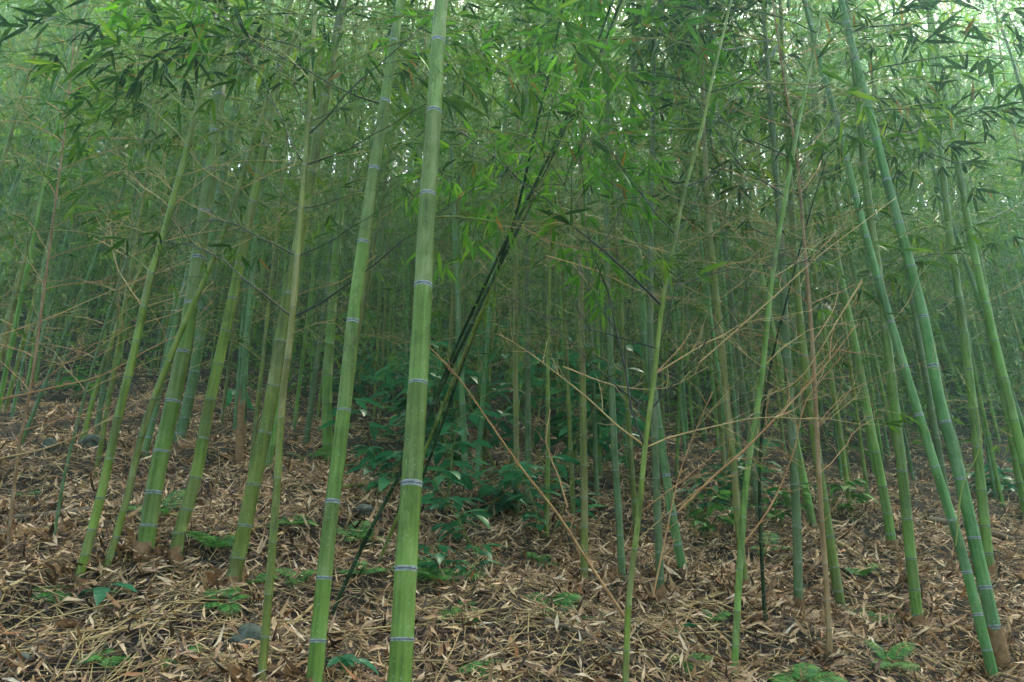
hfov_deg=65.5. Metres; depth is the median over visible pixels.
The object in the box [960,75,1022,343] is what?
bamboo
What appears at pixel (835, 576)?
bamboo
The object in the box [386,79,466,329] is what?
bamboo
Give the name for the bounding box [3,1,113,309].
bamboo
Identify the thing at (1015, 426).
bamboo
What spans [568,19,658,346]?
bamboo
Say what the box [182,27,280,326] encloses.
bamboo
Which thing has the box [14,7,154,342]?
bamboo
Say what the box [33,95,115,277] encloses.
bamboo
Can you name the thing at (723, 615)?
fern
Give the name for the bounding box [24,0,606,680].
bamboo
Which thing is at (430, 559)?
seedling
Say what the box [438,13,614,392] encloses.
bamboo
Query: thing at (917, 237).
bamboo
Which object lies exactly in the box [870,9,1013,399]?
bamboo
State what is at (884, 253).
bamboo
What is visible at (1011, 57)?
bamboo
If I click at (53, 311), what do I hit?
bamboo
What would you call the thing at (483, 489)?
seedling
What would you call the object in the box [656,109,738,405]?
bamboo
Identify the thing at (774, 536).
fern
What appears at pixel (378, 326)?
bamboo
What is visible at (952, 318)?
bamboo thicket
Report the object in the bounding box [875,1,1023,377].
bamboo
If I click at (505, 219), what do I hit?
bamboo
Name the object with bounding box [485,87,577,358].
bamboo
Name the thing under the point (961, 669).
fallen branch
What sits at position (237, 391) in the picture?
bamboo
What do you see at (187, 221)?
bamboo
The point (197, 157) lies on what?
bamboo
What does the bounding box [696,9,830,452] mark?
bamboo
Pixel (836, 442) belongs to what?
bamboo
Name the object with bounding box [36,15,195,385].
bamboo
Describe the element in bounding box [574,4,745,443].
bamboo
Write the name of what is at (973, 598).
bamboo
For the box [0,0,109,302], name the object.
bamboo
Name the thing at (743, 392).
bamboo
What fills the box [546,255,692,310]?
dead branch
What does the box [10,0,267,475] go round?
bamboo
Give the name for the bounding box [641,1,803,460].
bamboo
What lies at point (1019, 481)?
bamboo
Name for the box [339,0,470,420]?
bamboo
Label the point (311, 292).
bamboo
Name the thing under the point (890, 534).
bamboo
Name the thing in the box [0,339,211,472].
dead branch
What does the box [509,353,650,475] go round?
shrub
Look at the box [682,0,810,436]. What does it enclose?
bamboo
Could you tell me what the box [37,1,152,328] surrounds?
bamboo
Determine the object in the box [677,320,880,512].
dead branch
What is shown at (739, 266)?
bamboo
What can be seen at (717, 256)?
bamboo
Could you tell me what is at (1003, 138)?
bamboo
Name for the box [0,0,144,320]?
bamboo
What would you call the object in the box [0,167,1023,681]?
ground
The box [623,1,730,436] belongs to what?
bamboo
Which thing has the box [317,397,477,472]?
shrub
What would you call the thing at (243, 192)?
bamboo
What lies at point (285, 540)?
fallen branch
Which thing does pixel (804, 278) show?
bamboo
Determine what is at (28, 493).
fern
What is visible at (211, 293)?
bamboo
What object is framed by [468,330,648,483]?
shrub
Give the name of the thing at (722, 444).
bamboo
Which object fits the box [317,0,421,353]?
bamboo
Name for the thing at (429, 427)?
shrub
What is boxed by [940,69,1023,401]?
bamboo
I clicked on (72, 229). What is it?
bamboo
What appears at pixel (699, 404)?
bamboo
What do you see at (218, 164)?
bamboo
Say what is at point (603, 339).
bamboo
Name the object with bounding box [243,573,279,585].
fern
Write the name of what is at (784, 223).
bamboo
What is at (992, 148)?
bamboo
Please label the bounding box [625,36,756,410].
bamboo
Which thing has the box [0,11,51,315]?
bamboo
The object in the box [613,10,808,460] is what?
bamboo
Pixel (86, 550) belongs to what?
bamboo
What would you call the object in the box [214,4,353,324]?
bamboo
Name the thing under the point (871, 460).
bamboo
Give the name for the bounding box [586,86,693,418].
bamboo
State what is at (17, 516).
fallen branch
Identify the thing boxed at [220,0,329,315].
bamboo
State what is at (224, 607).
fern
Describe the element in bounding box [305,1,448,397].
bamboo
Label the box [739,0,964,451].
bamboo
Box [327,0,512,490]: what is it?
bamboo
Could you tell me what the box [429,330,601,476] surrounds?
shrub
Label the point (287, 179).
bamboo
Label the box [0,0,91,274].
bamboo
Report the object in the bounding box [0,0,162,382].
bamboo
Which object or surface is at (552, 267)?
bamboo
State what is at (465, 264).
bamboo
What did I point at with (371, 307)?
bamboo
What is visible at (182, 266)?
bamboo
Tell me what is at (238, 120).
bamboo
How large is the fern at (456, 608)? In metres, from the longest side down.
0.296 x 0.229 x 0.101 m
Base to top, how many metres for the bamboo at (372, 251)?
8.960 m
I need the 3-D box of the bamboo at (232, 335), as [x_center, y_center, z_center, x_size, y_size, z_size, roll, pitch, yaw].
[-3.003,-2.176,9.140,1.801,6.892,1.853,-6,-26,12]
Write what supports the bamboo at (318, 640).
on the ground
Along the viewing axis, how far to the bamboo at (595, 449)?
7.04 m
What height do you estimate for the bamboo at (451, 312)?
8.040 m
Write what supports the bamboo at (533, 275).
on the ground
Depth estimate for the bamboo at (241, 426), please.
6.47 m
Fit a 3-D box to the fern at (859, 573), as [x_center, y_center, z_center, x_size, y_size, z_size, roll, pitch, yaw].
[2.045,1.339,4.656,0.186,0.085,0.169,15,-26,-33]
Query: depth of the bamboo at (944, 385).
9.58 m
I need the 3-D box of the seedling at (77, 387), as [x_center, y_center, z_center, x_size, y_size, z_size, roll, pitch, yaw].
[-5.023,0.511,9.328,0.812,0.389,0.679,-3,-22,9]
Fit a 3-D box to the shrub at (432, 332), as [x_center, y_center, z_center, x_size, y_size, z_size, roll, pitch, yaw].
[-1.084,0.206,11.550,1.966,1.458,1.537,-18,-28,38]
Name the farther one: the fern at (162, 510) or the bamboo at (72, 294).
the bamboo at (72, 294)
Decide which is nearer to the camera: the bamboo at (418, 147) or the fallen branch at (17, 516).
the fallen branch at (17, 516)
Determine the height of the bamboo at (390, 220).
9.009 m
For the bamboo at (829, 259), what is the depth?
14.84 m
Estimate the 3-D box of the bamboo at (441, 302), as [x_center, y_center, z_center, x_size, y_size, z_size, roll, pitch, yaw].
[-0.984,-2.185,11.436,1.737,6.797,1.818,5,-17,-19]
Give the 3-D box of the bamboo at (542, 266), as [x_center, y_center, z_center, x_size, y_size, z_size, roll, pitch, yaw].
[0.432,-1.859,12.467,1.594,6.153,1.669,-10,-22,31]
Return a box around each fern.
[15,491,40,497]
[31,584,71,602]
[75,648,131,667]
[119,489,196,518]
[183,531,249,550]
[184,644,221,663]
[199,587,251,614]
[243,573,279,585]
[267,515,317,527]
[275,568,315,585]
[285,445,328,461]
[337,520,391,542]
[337,561,387,574]
[388,555,486,584]
[438,600,482,625]
[456,659,503,679]
[521,592,581,622]
[527,551,560,567]
[576,616,606,627]
[668,653,713,673]
[699,609,731,620]
[751,532,791,555]
[763,662,848,681]
[845,563,879,576]
[846,608,900,622]
[864,639,919,670]
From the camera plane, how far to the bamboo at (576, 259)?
14.53 m
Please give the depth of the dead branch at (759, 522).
3.65 m
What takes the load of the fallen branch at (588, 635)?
on the ground
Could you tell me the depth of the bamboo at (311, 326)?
11.23 m
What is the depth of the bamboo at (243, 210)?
15.18 m
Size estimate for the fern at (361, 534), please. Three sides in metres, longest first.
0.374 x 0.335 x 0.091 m
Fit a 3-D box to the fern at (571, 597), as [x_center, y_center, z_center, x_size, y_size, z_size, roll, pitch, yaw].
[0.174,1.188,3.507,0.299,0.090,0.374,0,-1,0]
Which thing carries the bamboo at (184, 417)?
on the ground
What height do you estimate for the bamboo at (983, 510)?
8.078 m
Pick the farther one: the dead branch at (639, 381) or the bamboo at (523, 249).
the bamboo at (523, 249)
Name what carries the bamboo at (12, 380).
on the ground
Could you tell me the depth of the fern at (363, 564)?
3.79 m
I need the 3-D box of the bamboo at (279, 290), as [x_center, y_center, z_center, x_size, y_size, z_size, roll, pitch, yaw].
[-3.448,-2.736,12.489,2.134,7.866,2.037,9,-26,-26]
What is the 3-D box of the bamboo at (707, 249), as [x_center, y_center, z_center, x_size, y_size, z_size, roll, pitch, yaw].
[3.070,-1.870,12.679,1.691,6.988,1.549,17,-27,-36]
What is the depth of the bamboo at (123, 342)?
12.82 m
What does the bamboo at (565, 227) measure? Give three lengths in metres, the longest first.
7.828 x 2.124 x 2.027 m
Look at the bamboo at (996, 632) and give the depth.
4.94 m
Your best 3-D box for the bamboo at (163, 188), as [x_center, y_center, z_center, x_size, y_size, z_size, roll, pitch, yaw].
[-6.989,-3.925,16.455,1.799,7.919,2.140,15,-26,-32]
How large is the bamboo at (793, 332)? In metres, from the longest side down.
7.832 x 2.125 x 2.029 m
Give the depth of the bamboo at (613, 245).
15.24 m
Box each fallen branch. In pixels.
[0,500,142,522]
[1,545,65,591]
[78,592,223,643]
[231,594,347,663]
[281,539,341,557]
[342,481,400,488]
[417,546,498,591]
[417,592,511,622]
[545,616,681,673]
[682,566,769,610]
[835,539,879,575]
[915,628,972,681]
[922,515,1014,541]
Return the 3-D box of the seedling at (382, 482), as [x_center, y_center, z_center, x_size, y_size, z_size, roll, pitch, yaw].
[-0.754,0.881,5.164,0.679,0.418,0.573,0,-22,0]
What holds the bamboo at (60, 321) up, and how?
on the ground
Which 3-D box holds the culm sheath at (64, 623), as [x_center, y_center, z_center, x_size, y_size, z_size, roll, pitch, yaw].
[-1.665,1.085,3.038,0.041,0.039,0.156,7,-15,34]
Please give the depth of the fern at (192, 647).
2.87 m
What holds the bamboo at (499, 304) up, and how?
on the ground
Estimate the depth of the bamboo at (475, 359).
11.90 m
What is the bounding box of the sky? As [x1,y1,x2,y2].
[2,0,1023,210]
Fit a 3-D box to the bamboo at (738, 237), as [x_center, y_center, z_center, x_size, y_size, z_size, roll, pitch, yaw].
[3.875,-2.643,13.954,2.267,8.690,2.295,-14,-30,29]
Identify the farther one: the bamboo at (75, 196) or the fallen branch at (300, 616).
the bamboo at (75, 196)
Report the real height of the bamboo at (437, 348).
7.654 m
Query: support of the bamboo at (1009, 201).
on the ground
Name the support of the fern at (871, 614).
on the ground
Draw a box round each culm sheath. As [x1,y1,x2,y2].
[53,619,89,627]
[116,545,132,550]
[344,612,372,619]
[500,534,508,540]
[896,575,907,584]
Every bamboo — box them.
[0,0,36,294]
[0,0,71,311]
[0,0,78,306]
[0,0,80,295]
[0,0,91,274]
[0,0,107,317]
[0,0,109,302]
[0,0,140,392]
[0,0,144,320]
[0,0,157,417]
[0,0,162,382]
[0,0,165,364]
[0,0,168,296]
[0,0,182,410]
[0,0,202,410]
[0,0,216,556]
[0,0,420,587]
[0,1,86,282]
[0,1,95,300]
[0,1,113,272]
[0,1,165,376]
[0,3,103,329]
[0,3,134,311]
[0,5,55,293]
[0,5,86,317]
[0,5,177,369]
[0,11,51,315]
[0,17,342,539]
[2,0,112,357]
[2,0,245,434]
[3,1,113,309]
[5,0,105,309]
[5,31,157,351]
[6,0,278,450]
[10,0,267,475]
[13,33,150,324]
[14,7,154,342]
[16,1,142,383]
[20,0,422,573]
[20,4,143,370]
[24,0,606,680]
[29,49,145,347]
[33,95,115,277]
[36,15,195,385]
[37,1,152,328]
[39,1,263,439]
[39,55,125,317]
[47,5,160,346]
[51,34,126,319]
[56,2,232,404]
[69,0,321,457]
[70,6,173,351]
[70,33,177,306]
[77,44,178,323]
[82,39,177,311]
[85,0,308,376]
[95,0,532,589]
[98,2,238,369]
[102,0,462,577]
[105,0,344,443]
[105,11,249,370]
[107,0,278,375]
[107,3,209,329]
[108,5,270,374]
[112,1,237,327]
[112,4,193,325]
[125,2,207,319]
[125,55,233,348]
[126,34,256,347]
[130,9,274,340]
[132,0,233,566]
[132,3,233,288]
[152,0,345,429]
[152,8,205,311]
[158,3,256,283]
[159,2,308,365]
[162,0,322,424]
[165,0,389,473]
[167,1,281,364]
[169,2,297,261]
[170,0,596,681]
[176,0,431,468]
[180,12,316,326]
[180,13,302,293]
[182,0,314,348]
[182,0,368,463]
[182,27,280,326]
[199,0,408,381]
[207,0,346,368]
[212,26,305,331]
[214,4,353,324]
[214,82,300,327]
[215,0,692,681]
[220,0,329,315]
[220,0,411,429]
[224,2,343,290]
[230,5,350,344]
[233,1,364,339]
[247,0,402,331]
[247,1,371,386]
[256,0,365,362]
[258,31,349,321]
[259,0,451,445]
[268,0,426,420]
[271,0,491,404]
[283,0,462,468]
[284,48,366,346]
[295,0,485,349]
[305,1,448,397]
[307,22,454,436]
[310,0,459,421]
[310,37,398,348]
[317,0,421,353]
[317,0,550,383]
[319,72,415,335]
[320,8,416,308]
[321,0,574,493]
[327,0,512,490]
[330,0,747,614]
[336,4,423,328]
[339,0,462,382]
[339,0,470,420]
[339,7,438,402]
[344,0,488,357]
[363,0,553,461]
[371,67,466,356]
[376,30,449,326]
[377,0,759,567]
[384,0,503,407]
[384,48,484,346]
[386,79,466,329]
[386,80,490,350]
[387,0,538,451]
[388,0,788,590]
[389,0,778,541]
[390,0,959,681]
[392,0,695,480]
[396,5,470,355]
[399,7,504,363]
[400,1,544,395]
[404,0,509,378]
[404,0,647,518]
[407,1,552,432]
[409,0,521,433]
[412,63,512,399]
[415,4,581,487]
[418,0,576,474]
[421,0,520,420]
[423,0,522,400]
[433,0,701,546]
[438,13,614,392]
[439,0,626,508]
[441,3,593,459]
[442,5,547,377]
[442,14,496,286]
[443,1,627,472]
[445,35,513,291]
[447,97,541,342]
[449,0,766,586]
[461,24,569,397]
[465,47,539,336]
[467,23,570,390]
[468,8,547,349]
[477,0,769,579]
[477,9,570,365]
[482,0,662,518]
[482,4,636,457]
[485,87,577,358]
[488,0,725,528]
[488,17,616,411]
[493,2,610,403]
[494,0,880,600]
[496,11,603,438]
[496,25,616,422]
[497,0,689,503]
[498,0,800,607]
[498,78,586,403]
[506,1,683,478]
[519,47,600,343]
[524,36,593,365]
[528,53,646,375]
[535,65,620,340]
[537,7,692,454]
[540,30,639,363]
[547,3,700,396]
[560,19,619,372]
[563,0,912,613]
[567,4,698,390]
[567,55,647,391]
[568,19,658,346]
[569,17,664,367]
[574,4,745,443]
[576,19,696,404]
[581,11,998,630]
[585,18,659,358]
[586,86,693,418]
[587,0,748,455]
[590,0,699,406]
[592,13,800,480]
[595,0,773,445]
[600,4,750,477]
[600,36,715,434]
[612,0,881,529]
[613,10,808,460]
[616,0,921,614]
[617,0,946,678]
[619,13,768,446]
[620,62,760,368]
[621,0,812,485]
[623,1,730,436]
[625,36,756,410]
[625,50,763,352]
[626,2,793,470]
[636,1,837,522]
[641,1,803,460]
[642,15,767,326]
[643,55,752,387]
[648,0,954,663]
[650,0,1023,671]
[651,0,999,679]
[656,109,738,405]
[659,0,996,628]
[659,57,743,367]
[667,4,841,462]
[667,15,777,343]
[671,85,754,363]
[679,7,807,441]
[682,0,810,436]
[684,0,988,557]
[691,0,950,510]
[695,28,849,398]
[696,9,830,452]
[699,59,779,388]
[709,52,882,446]
[726,0,877,477]
[727,54,830,365]
[731,0,900,481]
[731,96,845,411]
[733,0,945,499]
[733,10,853,439]
[737,0,894,387]
[737,1,937,474]
[738,156,810,328]
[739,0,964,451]
[744,70,825,321]
[747,0,952,484]
[757,19,891,399]
[758,0,940,458]
[763,1,885,450]
[765,1,908,460]
[776,72,868,356]
[783,0,1023,480]
[789,0,1023,498]
[795,54,919,442]
[795,80,912,392]
[797,0,995,459]
[798,0,1023,585]
[802,83,871,339]
[804,1,958,425]
[805,0,1023,465]
[808,86,943,405]
[810,3,996,484]
[812,112,897,417]
[837,1,1023,408]
[837,125,915,357]
[842,69,960,419]
[845,3,1023,519]
[847,0,1023,507]
[855,65,968,347]
[856,0,1023,503]
[859,2,1023,405]
[865,60,1023,389]
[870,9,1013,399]
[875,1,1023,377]
[876,10,1023,411]
[882,15,1023,441]
[887,0,1023,429]
[897,75,998,334]
[905,45,1023,403]
[914,0,1023,416]
[925,10,1023,374]
[926,1,1023,381]
[928,0,1023,397]
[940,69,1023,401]
[940,89,1023,379]
[950,26,1023,361]
[955,96,1023,330]
[957,1,1023,368]
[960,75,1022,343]
[977,32,1023,309]
[979,134,1023,342]
[981,62,1023,216]
[982,16,1023,350]
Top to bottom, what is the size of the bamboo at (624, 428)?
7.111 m
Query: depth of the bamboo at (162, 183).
15.47 m
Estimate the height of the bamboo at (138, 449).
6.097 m
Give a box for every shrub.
[313,309,433,395]
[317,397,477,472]
[319,351,409,397]
[359,341,457,436]
[364,310,502,400]
[382,356,484,470]
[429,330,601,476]
[468,311,595,399]
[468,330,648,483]
[472,454,579,520]
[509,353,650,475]
[558,406,665,482]
[673,466,750,511]
[707,439,790,508]
[965,459,1016,500]
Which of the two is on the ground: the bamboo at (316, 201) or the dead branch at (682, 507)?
the bamboo at (316, 201)
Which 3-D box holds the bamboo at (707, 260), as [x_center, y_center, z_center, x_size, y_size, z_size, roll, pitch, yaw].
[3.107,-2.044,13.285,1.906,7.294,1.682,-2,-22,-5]
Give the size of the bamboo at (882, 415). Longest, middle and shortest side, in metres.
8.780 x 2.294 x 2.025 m
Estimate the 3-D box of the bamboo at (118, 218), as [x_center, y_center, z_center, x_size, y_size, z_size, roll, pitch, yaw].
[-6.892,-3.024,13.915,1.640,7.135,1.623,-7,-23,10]
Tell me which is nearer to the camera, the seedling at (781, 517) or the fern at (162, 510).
the fern at (162, 510)
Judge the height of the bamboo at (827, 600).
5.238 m
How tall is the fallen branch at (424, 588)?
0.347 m
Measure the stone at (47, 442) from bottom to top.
0.113 m
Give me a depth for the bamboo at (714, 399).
9.86 m
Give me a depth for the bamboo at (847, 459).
9.54 m
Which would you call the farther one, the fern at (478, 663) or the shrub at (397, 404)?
the shrub at (397, 404)
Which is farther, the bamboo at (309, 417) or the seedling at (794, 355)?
the seedling at (794, 355)
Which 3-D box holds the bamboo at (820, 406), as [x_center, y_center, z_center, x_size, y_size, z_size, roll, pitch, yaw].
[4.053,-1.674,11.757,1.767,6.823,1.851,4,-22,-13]
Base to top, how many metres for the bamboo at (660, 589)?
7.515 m
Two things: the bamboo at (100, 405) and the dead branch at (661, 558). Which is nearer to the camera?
the dead branch at (661, 558)
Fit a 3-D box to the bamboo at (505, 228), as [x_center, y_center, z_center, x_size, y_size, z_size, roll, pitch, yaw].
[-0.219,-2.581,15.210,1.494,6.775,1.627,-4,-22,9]
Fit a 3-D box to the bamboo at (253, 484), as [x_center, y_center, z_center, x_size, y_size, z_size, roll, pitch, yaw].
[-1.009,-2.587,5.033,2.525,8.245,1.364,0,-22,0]
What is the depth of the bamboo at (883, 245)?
4.57 m
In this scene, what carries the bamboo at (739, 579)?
on the ground
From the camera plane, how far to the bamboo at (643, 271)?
12.02 m
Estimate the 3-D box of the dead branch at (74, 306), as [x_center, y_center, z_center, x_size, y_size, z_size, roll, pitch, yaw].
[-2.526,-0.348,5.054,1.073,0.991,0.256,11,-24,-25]
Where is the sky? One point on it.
(925, 26)
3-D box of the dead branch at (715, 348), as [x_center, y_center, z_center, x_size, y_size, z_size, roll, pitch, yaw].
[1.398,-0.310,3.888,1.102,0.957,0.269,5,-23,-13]
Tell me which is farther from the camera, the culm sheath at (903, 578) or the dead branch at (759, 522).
the culm sheath at (903, 578)
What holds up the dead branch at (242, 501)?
on the ground
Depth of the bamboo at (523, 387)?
12.80 m
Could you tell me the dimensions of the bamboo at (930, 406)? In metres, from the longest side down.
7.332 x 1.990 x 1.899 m
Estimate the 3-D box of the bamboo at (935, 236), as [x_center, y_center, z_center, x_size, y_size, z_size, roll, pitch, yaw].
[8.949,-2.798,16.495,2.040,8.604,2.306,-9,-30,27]
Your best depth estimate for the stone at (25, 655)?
2.74 m
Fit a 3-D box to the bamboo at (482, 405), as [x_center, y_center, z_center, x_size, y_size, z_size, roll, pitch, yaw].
[-0.006,-1.968,7.535,1.788,7.001,1.829,2,-22,-5]
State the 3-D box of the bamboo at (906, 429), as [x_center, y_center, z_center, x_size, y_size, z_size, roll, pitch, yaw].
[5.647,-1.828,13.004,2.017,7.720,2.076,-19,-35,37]
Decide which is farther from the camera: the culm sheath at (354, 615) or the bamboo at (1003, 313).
the bamboo at (1003, 313)
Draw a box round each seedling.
[40,364,106,398]
[78,583,137,605]
[142,657,177,674]
[225,388,253,413]
[325,654,378,678]
[345,446,441,495]
[417,543,506,587]
[419,550,443,568]
[421,463,490,558]
[422,410,502,510]
[476,479,557,517]
[497,464,608,541]
[664,623,697,635]
[684,490,751,545]
[713,462,761,497]
[752,483,814,526]
[779,333,823,378]
[811,478,878,520]
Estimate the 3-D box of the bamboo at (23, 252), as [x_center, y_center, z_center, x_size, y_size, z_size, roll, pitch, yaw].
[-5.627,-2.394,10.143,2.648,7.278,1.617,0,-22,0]
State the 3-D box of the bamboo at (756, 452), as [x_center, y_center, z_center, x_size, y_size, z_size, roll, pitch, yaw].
[2.894,-1.885,10.293,1.874,7.236,1.963,20,-28,-37]
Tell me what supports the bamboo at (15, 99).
on the ground
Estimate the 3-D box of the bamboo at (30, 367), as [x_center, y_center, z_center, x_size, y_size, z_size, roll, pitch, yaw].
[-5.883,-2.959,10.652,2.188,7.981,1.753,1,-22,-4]
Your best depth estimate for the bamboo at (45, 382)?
6.86 m
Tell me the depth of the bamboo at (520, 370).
9.10 m
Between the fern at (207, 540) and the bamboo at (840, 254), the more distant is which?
the bamboo at (840, 254)
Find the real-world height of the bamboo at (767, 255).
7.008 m
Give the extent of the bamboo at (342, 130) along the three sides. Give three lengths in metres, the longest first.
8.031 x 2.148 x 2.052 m
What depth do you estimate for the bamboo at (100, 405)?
7.40 m
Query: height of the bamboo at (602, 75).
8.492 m
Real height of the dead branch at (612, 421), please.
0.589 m
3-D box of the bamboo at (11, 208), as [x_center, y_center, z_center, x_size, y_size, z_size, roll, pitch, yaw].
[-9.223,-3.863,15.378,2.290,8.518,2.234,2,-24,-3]
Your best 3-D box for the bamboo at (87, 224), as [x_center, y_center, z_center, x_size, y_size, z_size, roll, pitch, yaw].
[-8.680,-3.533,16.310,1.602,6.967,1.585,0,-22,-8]
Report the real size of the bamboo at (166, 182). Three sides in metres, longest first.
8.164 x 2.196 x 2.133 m
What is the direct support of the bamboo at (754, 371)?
on the ground
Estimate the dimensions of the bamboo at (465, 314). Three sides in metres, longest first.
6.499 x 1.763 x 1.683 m
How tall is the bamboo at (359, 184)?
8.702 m
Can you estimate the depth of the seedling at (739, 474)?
6.58 m
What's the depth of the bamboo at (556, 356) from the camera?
9.49 m
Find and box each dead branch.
[0,248,191,335]
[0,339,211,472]
[1,291,222,399]
[27,281,213,376]
[240,256,374,323]
[242,477,260,540]
[430,347,631,626]
[499,298,642,444]
[516,222,643,277]
[533,409,567,507]
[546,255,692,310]
[563,336,710,426]
[652,372,727,596]
[676,162,860,253]
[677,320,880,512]
[699,187,894,362]
[742,281,862,405]
[745,338,857,542]
[951,367,981,545]
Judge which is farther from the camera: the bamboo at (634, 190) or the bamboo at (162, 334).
the bamboo at (162, 334)
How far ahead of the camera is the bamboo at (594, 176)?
3.51 m
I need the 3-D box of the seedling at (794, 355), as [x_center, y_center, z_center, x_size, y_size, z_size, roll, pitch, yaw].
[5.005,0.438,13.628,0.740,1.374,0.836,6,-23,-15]
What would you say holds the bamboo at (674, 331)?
on the ground
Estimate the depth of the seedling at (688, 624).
3.46 m
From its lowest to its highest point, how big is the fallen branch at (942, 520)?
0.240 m
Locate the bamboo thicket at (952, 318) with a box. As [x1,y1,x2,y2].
[0,0,1023,393]
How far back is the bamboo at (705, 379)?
13.96 m
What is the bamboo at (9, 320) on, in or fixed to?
on the ground
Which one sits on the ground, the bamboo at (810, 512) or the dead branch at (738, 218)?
the bamboo at (810, 512)
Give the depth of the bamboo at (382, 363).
9.30 m
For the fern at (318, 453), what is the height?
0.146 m
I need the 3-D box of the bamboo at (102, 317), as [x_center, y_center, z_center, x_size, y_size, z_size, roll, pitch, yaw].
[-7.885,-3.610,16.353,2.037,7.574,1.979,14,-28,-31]
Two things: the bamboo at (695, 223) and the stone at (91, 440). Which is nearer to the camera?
the stone at (91, 440)
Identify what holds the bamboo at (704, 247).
on the ground
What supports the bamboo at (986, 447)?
on the ground
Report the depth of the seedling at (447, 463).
5.36 m
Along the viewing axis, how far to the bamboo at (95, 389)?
6.87 m
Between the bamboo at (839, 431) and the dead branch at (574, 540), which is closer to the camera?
the dead branch at (574, 540)
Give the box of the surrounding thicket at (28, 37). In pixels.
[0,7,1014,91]
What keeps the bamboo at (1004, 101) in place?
on the ground
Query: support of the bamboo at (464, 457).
on the ground
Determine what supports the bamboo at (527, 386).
on the ground
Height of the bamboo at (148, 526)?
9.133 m
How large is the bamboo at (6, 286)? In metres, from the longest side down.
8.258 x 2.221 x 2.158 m
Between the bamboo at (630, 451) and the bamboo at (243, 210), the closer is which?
the bamboo at (630, 451)
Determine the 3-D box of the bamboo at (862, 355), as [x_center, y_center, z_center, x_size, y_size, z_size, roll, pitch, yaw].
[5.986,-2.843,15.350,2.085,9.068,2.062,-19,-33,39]
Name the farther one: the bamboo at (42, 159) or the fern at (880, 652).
the bamboo at (42, 159)
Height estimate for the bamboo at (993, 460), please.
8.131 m
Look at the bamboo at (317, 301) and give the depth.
14.59 m
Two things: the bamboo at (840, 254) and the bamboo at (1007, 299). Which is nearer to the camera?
the bamboo at (1007, 299)
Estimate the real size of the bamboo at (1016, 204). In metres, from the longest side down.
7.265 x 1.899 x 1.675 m
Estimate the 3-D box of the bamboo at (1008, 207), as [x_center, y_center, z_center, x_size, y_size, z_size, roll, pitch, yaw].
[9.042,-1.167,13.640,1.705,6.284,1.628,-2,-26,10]
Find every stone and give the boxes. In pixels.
[16,653,33,662]
[42,438,58,451]
[76,434,106,454]
[230,623,260,651]
[354,504,374,517]
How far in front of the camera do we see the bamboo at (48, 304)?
10.54 m
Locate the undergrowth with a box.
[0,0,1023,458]
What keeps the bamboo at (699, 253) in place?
on the ground
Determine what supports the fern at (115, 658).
on the ground
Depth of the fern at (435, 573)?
3.79 m
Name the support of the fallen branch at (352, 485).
on the ground
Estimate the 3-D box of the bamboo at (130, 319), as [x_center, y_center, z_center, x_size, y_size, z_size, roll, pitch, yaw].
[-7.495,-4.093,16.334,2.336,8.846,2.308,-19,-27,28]
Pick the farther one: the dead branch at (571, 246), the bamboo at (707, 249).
the bamboo at (707, 249)
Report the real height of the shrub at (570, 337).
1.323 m
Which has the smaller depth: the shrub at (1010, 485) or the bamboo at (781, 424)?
the shrub at (1010, 485)
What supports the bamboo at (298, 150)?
on the ground
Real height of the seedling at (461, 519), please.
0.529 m
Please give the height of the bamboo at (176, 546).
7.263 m
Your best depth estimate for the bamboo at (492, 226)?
4.17 m
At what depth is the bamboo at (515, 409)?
6.05 m
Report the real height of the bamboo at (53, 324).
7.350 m
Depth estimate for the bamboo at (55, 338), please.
14.29 m
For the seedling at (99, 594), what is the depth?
3.23 m
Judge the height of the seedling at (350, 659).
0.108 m
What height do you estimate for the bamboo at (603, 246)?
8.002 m
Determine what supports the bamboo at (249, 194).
on the ground
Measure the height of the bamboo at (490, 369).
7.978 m
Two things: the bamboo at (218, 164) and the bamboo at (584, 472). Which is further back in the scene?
the bamboo at (218, 164)
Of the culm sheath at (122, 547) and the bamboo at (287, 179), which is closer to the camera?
the culm sheath at (122, 547)
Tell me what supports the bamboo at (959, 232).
on the ground
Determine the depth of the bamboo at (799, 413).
11.14 m
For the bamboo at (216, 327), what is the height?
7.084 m
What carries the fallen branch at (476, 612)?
on the ground
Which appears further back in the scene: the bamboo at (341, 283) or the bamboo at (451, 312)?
the bamboo at (341, 283)
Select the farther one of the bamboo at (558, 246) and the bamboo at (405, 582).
the bamboo at (558, 246)
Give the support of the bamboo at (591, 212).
on the ground
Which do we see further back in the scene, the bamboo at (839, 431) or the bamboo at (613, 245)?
the bamboo at (613, 245)
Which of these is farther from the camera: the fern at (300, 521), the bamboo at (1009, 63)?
the bamboo at (1009, 63)
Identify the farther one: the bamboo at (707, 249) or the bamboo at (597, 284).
the bamboo at (707, 249)
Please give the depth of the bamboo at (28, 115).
12.49 m
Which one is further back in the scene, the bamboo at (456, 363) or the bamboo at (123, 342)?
the bamboo at (123, 342)
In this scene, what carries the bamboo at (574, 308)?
on the ground

